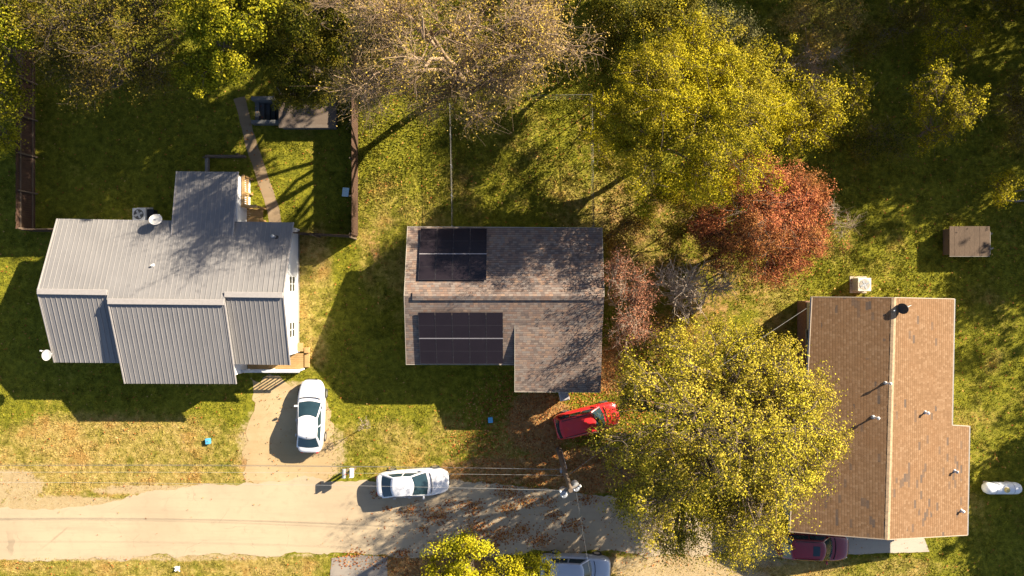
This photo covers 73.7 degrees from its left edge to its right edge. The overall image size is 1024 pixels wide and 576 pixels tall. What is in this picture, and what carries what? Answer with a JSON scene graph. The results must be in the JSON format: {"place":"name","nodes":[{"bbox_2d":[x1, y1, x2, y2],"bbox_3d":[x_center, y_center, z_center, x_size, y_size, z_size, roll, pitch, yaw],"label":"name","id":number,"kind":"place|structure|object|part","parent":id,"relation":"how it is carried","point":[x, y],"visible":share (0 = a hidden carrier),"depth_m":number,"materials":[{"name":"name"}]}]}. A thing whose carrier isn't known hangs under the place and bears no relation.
{"place":"outdoors","nodes":[
{"label":"outdoors","id":0,"kind":"place"},
{"bbox_2d":[234,96,280,221],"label":"path","id":1,"kind":"structure","parent":0,"point":[267,192],"depth_m":44.99,"materials":[{"name":"beige concrete"}]},
{"bbox_2d":[242,374,336,482],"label":"driveway","id":2,"kind":"structure","parent":0,"point":[271,430],"depth_m":44.99,"materials":[{"name":"beige concrete"}]},
{"bbox_2d":[294,378,327,452],"bbox_3d":[-13.068,8.305,44.231,1.948,1.538,4.784,1,90,0],"label":"parked car","id":3,"kind":"object","parent":2,"relation":"on","point":[311,434],"visible":1,"depth_m":43.97,"materials":[{"name":"white paint"}]},
{"bbox_3d":[-13.111,9.936,43.812,1.367,0.350,0.745,2,90,0],"label":"rear window","id":4,"kind":"part","parent":3,"relation":"part of","materials":[{"name":"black glass"}]},
{"bbox_3d":[-12.391,9.389,43.817,0.143,0.320,1.063,1,90,0],"label":"side window","id":5,"kind":"part","parent":3,"relation":"part of","materials":[{"name":"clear glass"}]},
{"bbox_3d":[-12.364,8.327,43.832,0.143,0.343,1.113,1,90,0],"label":"side window","id":6,"kind":"part","parent":3,"relation":"part of","materials":[{"name":"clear glass"}]},
{"bbox_2d":[0,475,781,561],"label":"road","id":7,"kind":"structure","parent":0,"point":[303,514],"depth_m":44.98,"materials":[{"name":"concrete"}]},
{"bbox_2d":[376,465,449,498],"bbox_3d":[-6.423,12.668,44.231,4.784,1.538,1.948,-4,90,0],"label":"parked car","id":8,"kind":"object","parent":7,"relation":"on","point":[420,482],"visible":0.95,"depth_m":43.97,"materials":[{"name":"white paint"}]},
{"bbox_3d":[-8.051,12.768,43.812,0.745,0.350,1.367,-4,90,0],"label":"rear window","id":9,"kind":"part","parent":8,"relation":"part of","materials":[{"name":"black glass"}]},
{"bbox_3d":[-7.529,12.030,43.817,1.063,0.320,0.143,-4,90,0],"label":"side window","id":10,"kind":"part","parent":8,"relation":"part of","materials":[{"name":"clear glass"}]},
{"bbox_2d":[0,0,1023,575],"bbox_3d":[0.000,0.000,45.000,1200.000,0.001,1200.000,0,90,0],"label":"ground","id":11,"kind":"structure","parent":0,"point":[332,322],"depth_m":45.00,"materials":[{"name":"green plant"}]},
{"bbox_2d":[0,0,52,161],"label":"leafy tree","id":12,"kind":"object","parent":11,"relation":"on","point":[14,95],"visible":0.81,"depth_m":37.85,"materials":[{"name":"green plant"}]},
{"bbox_2d":[15,38,37,229],"bbox_3d":[-31.326,-10.125,44.083,0.182,1.833,12.750,0,90,0],"label":"wooden fence","id":13,"kind":"object","parent":11,"relation":"on","point":[25,188],"visible":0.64,"depth_m":44.13,"materials":[{"name":"brown wood"}]},
{"bbox_2d":[20,227,53,231],"bbox_3d":[-29.751,-3.799,44.185,3.200,1.629,0.183,-1,90,0],"label":"wooden fence","id":14,"kind":"object","parent":11,"relation":"on","point":[43,230],"visible":0.52,"depth_m":43.85,"materials":[{"name":"brown wood"}]},
{"bbox_2d":[0,0,187,124],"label":"leafy tree","id":15,"kind":"object","parent":11,"relation":"on","point":[100,25],"visible":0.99,"depth_m":36.60,"materials":[{"name":"green plant"}]},
{"bbox_2d":[132,207,152,219],"bbox_3d":[-24.177,-4.774,44.575,1.060,0.851,1.060,0,90,0],"label":"air conditioner","id":16,"kind":"object","parent":11,"relation":"on","point":[139,213],"visible":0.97,"depth_m":44.20,"materials":[{"name":"grey metal"}]},
{"bbox_2d":[147,209,156,218],"bbox_3d":[-23.630,-4.806,44.725,0.600,0.550,0.660,0,90,0],"label":"storage box","id":17,"kind":"object","parent":11,"relation":"on","point":[150,212],"visible":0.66,"depth_m":44.45,"materials":[{"name":"black plastic"}]},
{"bbox_2d":[37,171,309,383],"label":"house","id":18,"kind":"structure","parent":11,"relation":"on","point":[211,296],"depth_m":41.71,"materials":[{"name":"metal"}]},
{"bbox_2d":[40,350,51,360],"bbox_3d":[-28.552,4.115,41.925,0.623,0.829,0.673,0,90,0],"label":"satellite dish","id":19,"kind":"object","parent":18,"relation":"attached to","point":[46,355],"visible":1,"depth_m":41.90,"materials":[{"name":"metal"}]},
{"bbox_2d":[149,214,161,224],"bbox_3d":[-21.771,-4.192,42.019,0.737,1.128,0.668,0,90,0],"label":"satellite dish","id":20,"kind":"object","parent":18,"relation":"on","point":[155,219],"visible":1,"depth_m":41.78,"materials":[{"name":"metal"}]},
{"bbox_2d":[289,275,295,291],"bbox_3d":[-13.989,-0.260,43.450,0.067,1.240,1.060,0,90,0],"label":"window","id":21,"kind":"structure","parent":18,"relation":"in","point":[292,279],"depth_m":43.47,"materials":[{"name":"white glass"}]},
{"bbox_2d":[289,321,295,338],"bbox_3d":[-13.989,2.650,43.450,0.067,1.240,1.060,0,90,0],"label":"window","id":22,"kind":"structure","parent":18,"relation":"in","point":[292,324],"depth_m":43.47,"materials":[{"name":"white glass"}]},
{"bbox_2d":[205,438,210,443],"bbox_3d":[-19.967,10.062,44.870,0.323,0.260,0.374,-6,90,0],"label":"bucket","id":23,"kind":"object","parent":11,"relation":"on","point":[207,440],"visible":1,"depth_m":44.78,"materials":[{"name":"blue plastic"}]},
{"bbox_2d":[203,153,245,171],"bbox_3d":[-18.820,-8.175,44.700,2.640,0.600,1.250,0,90,0],"label":"timber border","id":24,"kind":"object","parent":11,"relation":"on","point":[207,162],"visible":0.81,"depth_m":44.68,"materials":[{"name":"wood"}]},
{"bbox_2d":[158,0,300,101],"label":"leafy tree","id":25,"kind":"object","parent":11,"relation":"on","point":[218,24],"visible":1,"depth_m":35.66,"materials":[{"name":"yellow plant"}]},
{"bbox_2d":[241,175,265,221],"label":"wooden deck","id":26,"kind":"structure","parent":11,"relation":"on","point":[251,210],"depth_m":44.25,"materials":[{"name":"brown wood"}]},
{"bbox_2d":[251,92,337,128],"bbox_3d":[-14.200,-11.540,45.300,5.600,2.700,2.320,0,90,0],"label":"storm shelter","id":27,"kind":"object","parent":11,"relation":"on","point":[283,119],"visible":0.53,"depth_m":44.28,"materials":[{"name":"concrete"}]},
{"bbox_2d":[241,0,383,120],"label":"leafy tree","id":28,"kind":"object","parent":11,"relation":"on","point":[280,53],"visible":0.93,"depth_m":37.98,"materials":[{"name":"green plant"}]},
{"bbox_2d":[293,232,356,239],"bbox_3d":[-12.079,-3.375,44.083,3.755,1.834,0.185,3,90,0],"label":"wooden fence","id":29,"kind":"object","parent":11,"relation":"on","point":[319,235],"visible":1,"depth_m":43.57,"materials":[{"name":"wood"}]},
{"bbox_2d":[342,187,348,196],"bbox_3d":[-10.862,-6.259,44.690,0.506,0.620,0.611,6,90,0],"label":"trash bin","id":30,"kind":"object","parent":11,"relation":"on","point":[345,192],"visible":1,"depth_m":44.53,"materials":[{"name":"blue plastic"}]},
{"bbox_2d":[342,468,348,478],"bbox_3d":[-10.774,11.910,44.295,0.240,1.410,0.560,0,90,0],"label":"mailbox","id":31,"kind":"object","parent":11,"relation":"on","point":[344,471],"visible":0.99,"depth_m":43.70,"materials":[{"name":"metal"}]},
{"bbox_2d":[349,467,355,477],"bbox_3d":[-10.293,11.866,44.295,0.280,1.410,0.560,0,90,0],"label":"mailbox","id":32,"kind":"object","parent":11,"relation":"on","point":[351,472],"visible":1,"depth_m":43.70,"materials":[{"name":"white paint"}]},
{"bbox_2d":[349,44,357,235],"bbox_3d":[-10.224,-9.450,44.083,0.182,1.834,12.100,0,90,0],"label":"wooden fence","id":33,"kind":"object","parent":11,"relation":"on","point":[353,158],"visible":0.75,"depth_m":43.96,"materials":[{"name":"brown wood"}]},
{"bbox_2d":[330,555,387,575],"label":"driveway apron","id":34,"kind":"object","parent":11,"relation":"on","point":[337,570],"visible":1,"depth_m":44.98,"materials":[{"name":"grey concrete"}]},
{"bbox_2d":[355,417,373,431],"bbox_3d":[-9.324,8.746,43.621,1.171,2.874,1.522,26,90,0],"label":"sapling","id":35,"kind":"object","parent":11,"relation":"on","point":[362,426],"visible":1,"depth_m":43.13,"materials":[{"name":"grey plant"}]},
{"bbox_2d":[449,104,452,226],"bbox_3d":[-3.925,-7.900,44.350,0.060,1.300,7.861,-1,90,0],"label":"chain link fence","id":36,"kind":"object","parent":11,"relation":"on","point":[451,170],"visible":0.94,"depth_m":43.77,"materials":[{"name":"metal"}]},
{"bbox_2d":[290,0,619,147],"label":"bare tree","id":37,"kind":"object","parent":11,"relation":"on","point":[528,40],"visible":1,"depth_m":34.47,"materials":[{"name":"beige plant"}]},
{"bbox_2d":[488,417,492,422],"bbox_3d":[-1.408,8.649,44.810,0.304,0.380,0.352,-6,90,0],"label":"bucket","id":38,"kind":"object","parent":11,"relation":"on","point":[490,419],"visible":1,"depth_m":44.66,"materials":[{"name":"blue plastic"}]},
{"bbox_2d":[420,528,564,575],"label":"leafy tree","id":39,"kind":"object","parent":11,"relation":"on","point":[463,548],"visible":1,"depth_m":39.67,"materials":[{"name":"yellow plant"}]},
{"bbox_2d":[404,226,603,392],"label":"house","id":40,"kind":"structure","parent":11,"relation":"on","point":[541,289],"depth_m":41.52,"materials":[{"name":"brown"}]},
{"bbox_2d":[418,228,486,279],"bbox_3d":[-3.590,-2.074,41.573,4.108,1.150,3.196,0,90,0],"label":"solar array","id":41,"kind":"object","parent":40,"relation":"on","point":[463,253],"visible":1,"depth_m":41.55,"materials":[{"name":"black glass"}]},
{"bbox_2d":[418,312,502,363],"bbox_3d":[-3.102,3.065,41.587,5.125,1.166,3.206,0,90,0],"label":"solar array","id":42,"kind":"object","parent":40,"relation":"on","point":[482,328],"visible":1,"depth_m":41.55,"materials":[{"name":"black glass"}]},
{"bbox_2d":[0,0,1022,575],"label":"fallen leaves","id":43,"kind":"object","parent":11,"relation":"on","point":[478,508],"visible":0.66,"depth_m":44.94,"materials":[{"name":"brown plant"}]},
{"bbox_2d":[521,94,591,99],"bbox_3d":[2.850,-12.375,44.350,4.560,1.300,0.060,-1,90,0],"label":"chain link fence","id":44,"kind":"object","parent":11,"relation":"on","point":[558,96],"visible":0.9,"depth_m":43.99,"materials":[{"name":"metal"}]},
{"bbox_2d":[558,392,569,401],"bbox_3d":[3.344,6.887,44.450,0.632,1.100,0.766,-11,90,0],"label":"trash bin","id":45,"kind":"object","parent":11,"relation":"on","point":[563,396],"visible":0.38,"depth_m":43.90,"materials":[{"name":"grey plastic"}]},
{"bbox_2d":[556,447,580,497],"bbox_3d":[3.084,10.713,40.450,1.259,9.300,0.607,-28,90,0],"label":"utility pole","id":46,"kind":"object","parent":11,"relation":"on","point":[574,485],"visible":1,"depth_m":37.00,"materials":[{"name":"wood"}]},
{"bbox_2d":[0,465,526,468],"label":"overhead wire","id":47,"kind":"object","parent":46,"relation":"attached to","point":[191,465],"visible":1,"depth_m":40.55,"materials":[{"name":"metal"}]},
{"bbox_2d":[24,482,563,490],"bbox_3d":[-22.620,10.559,36.562,50.762,0.936,0.011,0,90,0],"label":"overhead wire","id":48,"kind":"object","parent":46,"relation":"attached to","point":[266,484],"visible":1,"depth_m":36.98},
{"bbox_2d":[143,464,555,469],"bbox_3d":[-22.520,10.434,39.951,50.962,0.916,0.013,0,90,0],"label":"overhead wire","id":49,"kind":"object","parent":46,"relation":"attached to","point":[301,465],"visible":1,"depth_m":40.31,"materials":[{"name":"metal"}]},
{"bbox_2d":[230,472,506,474],"bbox_3d":[-22.520,10.559,38.779,50.961,0.770,0.011,0,90,0],"label":"overhead wire","id":50,"kind":"object","parent":46,"relation":"attached to","point":[389,473],"visible":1,"depth_m":39.13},
{"bbox_2d":[540,550,611,575],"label":"parked car","id":51,"kind":"object","parent":11,"relation":"on","point":[576,564],"visible":0.84,"depth_m":43.92,"materials":[{"name":"silver metal"}]},
{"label":"side window","id":52,"kind":"part","parent":51,"relation":"part of","materials":[{"name":"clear glass"}]},
{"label":"side window","id":53,"kind":"part","parent":51,"relation":"part of","materials":[{"name":"black glass"}]},
{"bbox_2d":[553,400,620,439],"bbox_3d":[4.889,8.590,44.147,4.347,1.706,1.889,-14,90,0],"label":"parked car","id":54,"kind":"object","parent":11,"relation":"on","point":[569,424],"visible":0.83,"depth_m":43.56,"materials":[{"name":"red paint"}]},
{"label":"rear window","id":55,"kind":"part","parent":54,"relation":"part of","materials":[{"name":"black glass"}]},
{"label":"side window","id":56,"kind":"part","parent":54,"relation":"part of","materials":[{"name":"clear glass"}]},
{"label":"side window","id":57,"kind":"part","parent":54,"relation":"part of","materials":[{"name":"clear glass"}]},
{"bbox_2d":[590,98,593,227],"bbox_3d":[5.200,-8.150,44.350,0.060,1.300,8.361,-1,90,0],"label":"chain link fence","id":58,"kind":"object","parent":11,"relation":"on","point":[593,174],"visible":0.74,"depth_m":43.77,"materials":[{"name":"metal"}]},
{"bbox_2d":[573,80,620,181],"bbox_3d":[5.472,-9.584,42.856,3.439,4.503,6.236,0,90,0],"label":"bush","id":59,"kind":"object","parent":11,"relation":"on","point":[603,166],"visible":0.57,"depth_m":42.22,"materials":[{"name":"green plant"}]},
{"bbox_2d":[598,236,663,356],"bbox_3d":[7.239,0.941,41.715,4.655,6.694,7.916,0,90,0],"label":"red tree","id":60,"kind":"object","parent":11,"relation":"on","point":[636,298],"visible":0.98,"depth_m":40.19,"materials":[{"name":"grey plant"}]},
{"bbox_2d":[597,186,667,262],"bbox_3d":[7.588,-3.869,43.252,5.124,3.659,5.104,0,90,0],"label":"bush","id":61,"kind":"object","parent":11,"relation":"on","point":[634,221],"visible":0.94,"depth_m":42.63,"materials":[{"name":"green plant"}]},
{"bbox_2d":[576,0,708,76],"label":"leafy tree","id":62,"kind":"object","parent":11,"relation":"on","point":[651,11],"visible":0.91,"depth_m":38.66,"materials":[{"name":"green plant"}]},
{"bbox_2d":[599,155,705,223],"bbox_3d":[8.608,-5.661,42.707,6.785,4.727,4.679,29,90,0],"label":"bush","id":63,"kind":"object","parent":11,"relation":"on","point":[646,205],"visible":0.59,"depth_m":41.54,"materials":[{"name":"green plant"}]},
{"bbox_2d":[639,306,710,355],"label":"bush","id":64,"kind":"object","parent":11,"relation":"on","point":[676,317],"visible":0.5,"depth_m":42.64,"materials":[{"name":"green plant"}]},
{"bbox_2d":[650,173,722,258],"bbox_3d":[11.011,-4.660,42.841,4.702,4.487,5.736,0,90,0],"label":"bush","id":65,"kind":"object","parent":11,"relation":"on","point":[676,231],"visible":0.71,"depth_m":41.71,"materials":[{"name":"green plant"}]},
{"bbox_2d":[580,0,805,210],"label":"shade tree","id":66,"kind":"object","parent":11,"relation":"on","point":[659,118],"visible":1,"depth_m":35.92,"materials":[{"name":"yellow plant"}]},
{"bbox_2d":[648,256,740,324],"bbox_3d":[10.967,-0.209,42.448,5.284,5.297,4.641,-34,90,0],"label":"bare shrub","id":67,"kind":"object","parent":11,"relation":"on","point":[691,293],"visible":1,"depth_m":41.42,"materials":[{"name":"grey plant"}]},
{"bbox_2d":[645,234,767,306],"bbox_3d":[12.357,-1.067,43.193,8.020,3.785,3.699,10,90,0],"label":"bush","id":68,"kind":"object","parent":11,"relation":"on","point":[711,264],"visible":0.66,"depth_m":42.83,"materials":[{"name":"green plant"}]},
{"bbox_2d":[655,0,768,52],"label":"bush","id":69,"kind":"object","parent":11,"relation":"on","point":[736,22],"visible":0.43,"depth_m":41.34,"materials":[{"name":"green plant"}]},
{"bbox_2d":[574,311,857,575],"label":"shade tree","id":70,"kind":"object","parent":11,"relation":"on","point":[690,453],"visible":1,"depth_m":36.93,"materials":[{"name":"yellow plant"}]},
{"bbox_2d":[699,312,775,369],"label":"bush","id":71,"kind":"object","parent":11,"relation":"on","point":[723,326],"visible":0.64,"depth_m":42.48,"materials":[{"name":"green plant"}]},
{"bbox_2d":[685,148,849,294],"bbox_3d":[14.804,-3.907,40.831,9.265,8.550,9.010,0,90,0],"label":"red tree","id":72,"kind":"object","parent":11,"relation":"on","point":[801,202],"visible":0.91,"depth_m":39.37,"materials":[{"name":"brown plant"}]},
{"bbox_2d":[773,21,854,93],"bbox_3d":[18.737,-14.230,42.719,4.985,4.728,4.136,15,90,0],"label":"bare shrub","id":73,"kind":"object","parent":11,"relation":"on","point":[812,62],"visible":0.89,"depth_m":42.45,"materials":[{"name":"grey plant"}]},
{"bbox_2d":[771,0,869,63],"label":"bush","id":74,"kind":"object","parent":11,"relation":"on","point":[801,6],"visible":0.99,"depth_m":41.70,"materials":[{"name":"green plant"}]},
{"bbox_2d":[771,61,878,156],"bbox_3d":[19.042,-10.830,42.282,8.456,5.650,5.546,-12,90,0],"label":"bush","id":75,"kind":"object","parent":11,"relation":"on","point":[821,112],"visible":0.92,"depth_m":41.71,"materials":[{"name":"green plant"}]},
{"bbox_2d":[820,198,865,239],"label":"bare shrub","id":76,"kind":"object","parent":11,"relation":"on","point":[846,225],"visible":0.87,"depth_m":43.46,"materials":[{"name":"grey plant"}]},
{"bbox_2d":[850,276,870,292],"bbox_3d":[22.807,-0.221,44.550,1.100,0.901,1.100,0,90,0],"label":"air conditioner","id":77,"kind":"object","parent":11,"relation":"on","point":[859,284],"visible":1,"depth_m":44.15,"materials":[{"name":"beige metal"}]},
{"bbox_2d":[784,296,969,539],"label":"house","id":78,"kind":"structure","parent":11,"relation":"on","point":[898,477],"depth_m":41.63,"materials":[{"name":"beige"}]},
{"bbox_2d":[570,306,809,473],"bbox_3d":[11.005,5.752,40.525,18.197,3.874,0.024,-32,90,0],"label":"overhead wire","id":79,"kind":"object","parent":78,"relation":"attached to","point":[671,400],"visible":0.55,"depth_m":41.30,"materials":[{"name":"metal"}]},
{"bbox_2d":[806,329,807,344],"bbox_3d":[18.820,3.118,43.250,0.067,0.840,1.040,0,90,0],"label":"window","id":80,"kind":"structure","parent":78,"relation":"in","point":[806,329],"depth_m":43.54,"materials":[{"name":"black glass"}]},
{"bbox_2d":[893,303,910,313],"bbox_3d":[23.548,1.237,40.960,1.420,0.957,0.645,0,90,0],"label":"satellite dish","id":81,"kind":"object","parent":78,"relation":"on","point":[903,308],"visible":1,"depth_m":40.85,"materials":[{"name":"metal"}]},
{"bbox_2d":[844,109,917,171],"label":"bush","id":82,"kind":"object","parent":11,"relation":"on","point":[874,132],"visible":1,"depth_m":42.87,"materials":[{"name":"green plant"}]},
{"bbox_2d":[847,537,928,554],"bbox_3d":[24.435,16.838,44.976,6.140,0.001,1.444,0,90,0],"label":"concrete pad","id":83,"kind":"object","parent":11,"relation":"on","point":[871,546],"visible":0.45,"depth_m":44.98,"materials":[{"name":"beige concrete"}]},
{"bbox_2d":[775,529,848,563],"bbox_3d":[19.576,16.724,44.121,4.674,1.758,1.968,3,90,0],"label":"parked car","id":84,"kind":"object","parent":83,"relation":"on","point":[814,547],"visible":0.72,"depth_m":43.59,"materials":[{"name":"red paint"}]},
{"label":"rear window","id":85,"kind":"part","parent":84,"relation":"part of","materials":[{"name":"black glass"}]},
{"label":"side window","id":86,"kind":"part","parent":84,"relation":"part of","materials":[{"name":"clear glass"}]},
{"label":"side window","id":87,"kind":"part","parent":84,"relation":"part of","materials":[{"name":"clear glass"}]},
{"bbox_2d":[901,58,990,160],"bbox_3d":[25.580,-10.747,41.489,3.838,7.154,5.645,-36,90,0],"label":"tree","id":88,"kind":"object","parent":11,"relation":"on","point":[924,97],"visible":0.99,"depth_m":39.83,"materials":[{"name":"green plant"}]},
{"bbox_2d":[914,0,998,74],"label":"bush","id":89,"kind":"object","parent":11,"relation":"on","point":[972,32],"visible":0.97,"depth_m":43.16,"materials":[{"name":"green plant"}]},
{"bbox_2d":[943,226,993,256],"bbox_3d":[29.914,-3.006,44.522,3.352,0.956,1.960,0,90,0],"label":"shed","id":90,"kind":"structure","parent":11,"relation":"on","point":[966,241],"depth_m":44.05,"materials":[{"name":"brown wood"}]},
{"bbox_2d":[975,0,1022,31],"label":"bush","id":91,"kind":"object","parent":11,"relation":"on","point":[1003,8],"visible":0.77,"depth_m":41.77,"materials":[{"name":"green plant"}]},
{"bbox_2d":[977,64,1023,159],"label":"bush","id":92,"kind":"object","parent":11,"relation":"on","point":[1016,107],"visible":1,"depth_m":42.38,"materials":[{"name":"green plant"}]},
{"bbox_2d":[981,481,1021,493],"bbox_3d":[31.840,13.009,44.425,2.520,1.150,0.778,0,90,0],"label":"propane tank","id":93,"kind":"object","parent":11,"relation":"on","point":[1004,487],"visible":1,"depth_m":44.09,"materials":[{"name":"white metal"}]},
{"bbox_2d":[981,160,1023,210],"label":"bush","id":94,"kind":"object","parent":11,"relation":"on","point":[1003,181],"visible":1,"depth_m":43.17,"materials":[{"name":"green plant"}]},
{"bbox_2d":[1004,189,1023,202],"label":"rail frame","id":95,"kind":"object","parent":11,"relation":"on","point":[1015,201],"visible":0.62,"depth_m":44.17,"materials":[{"name":"grey metal"}]}
]}

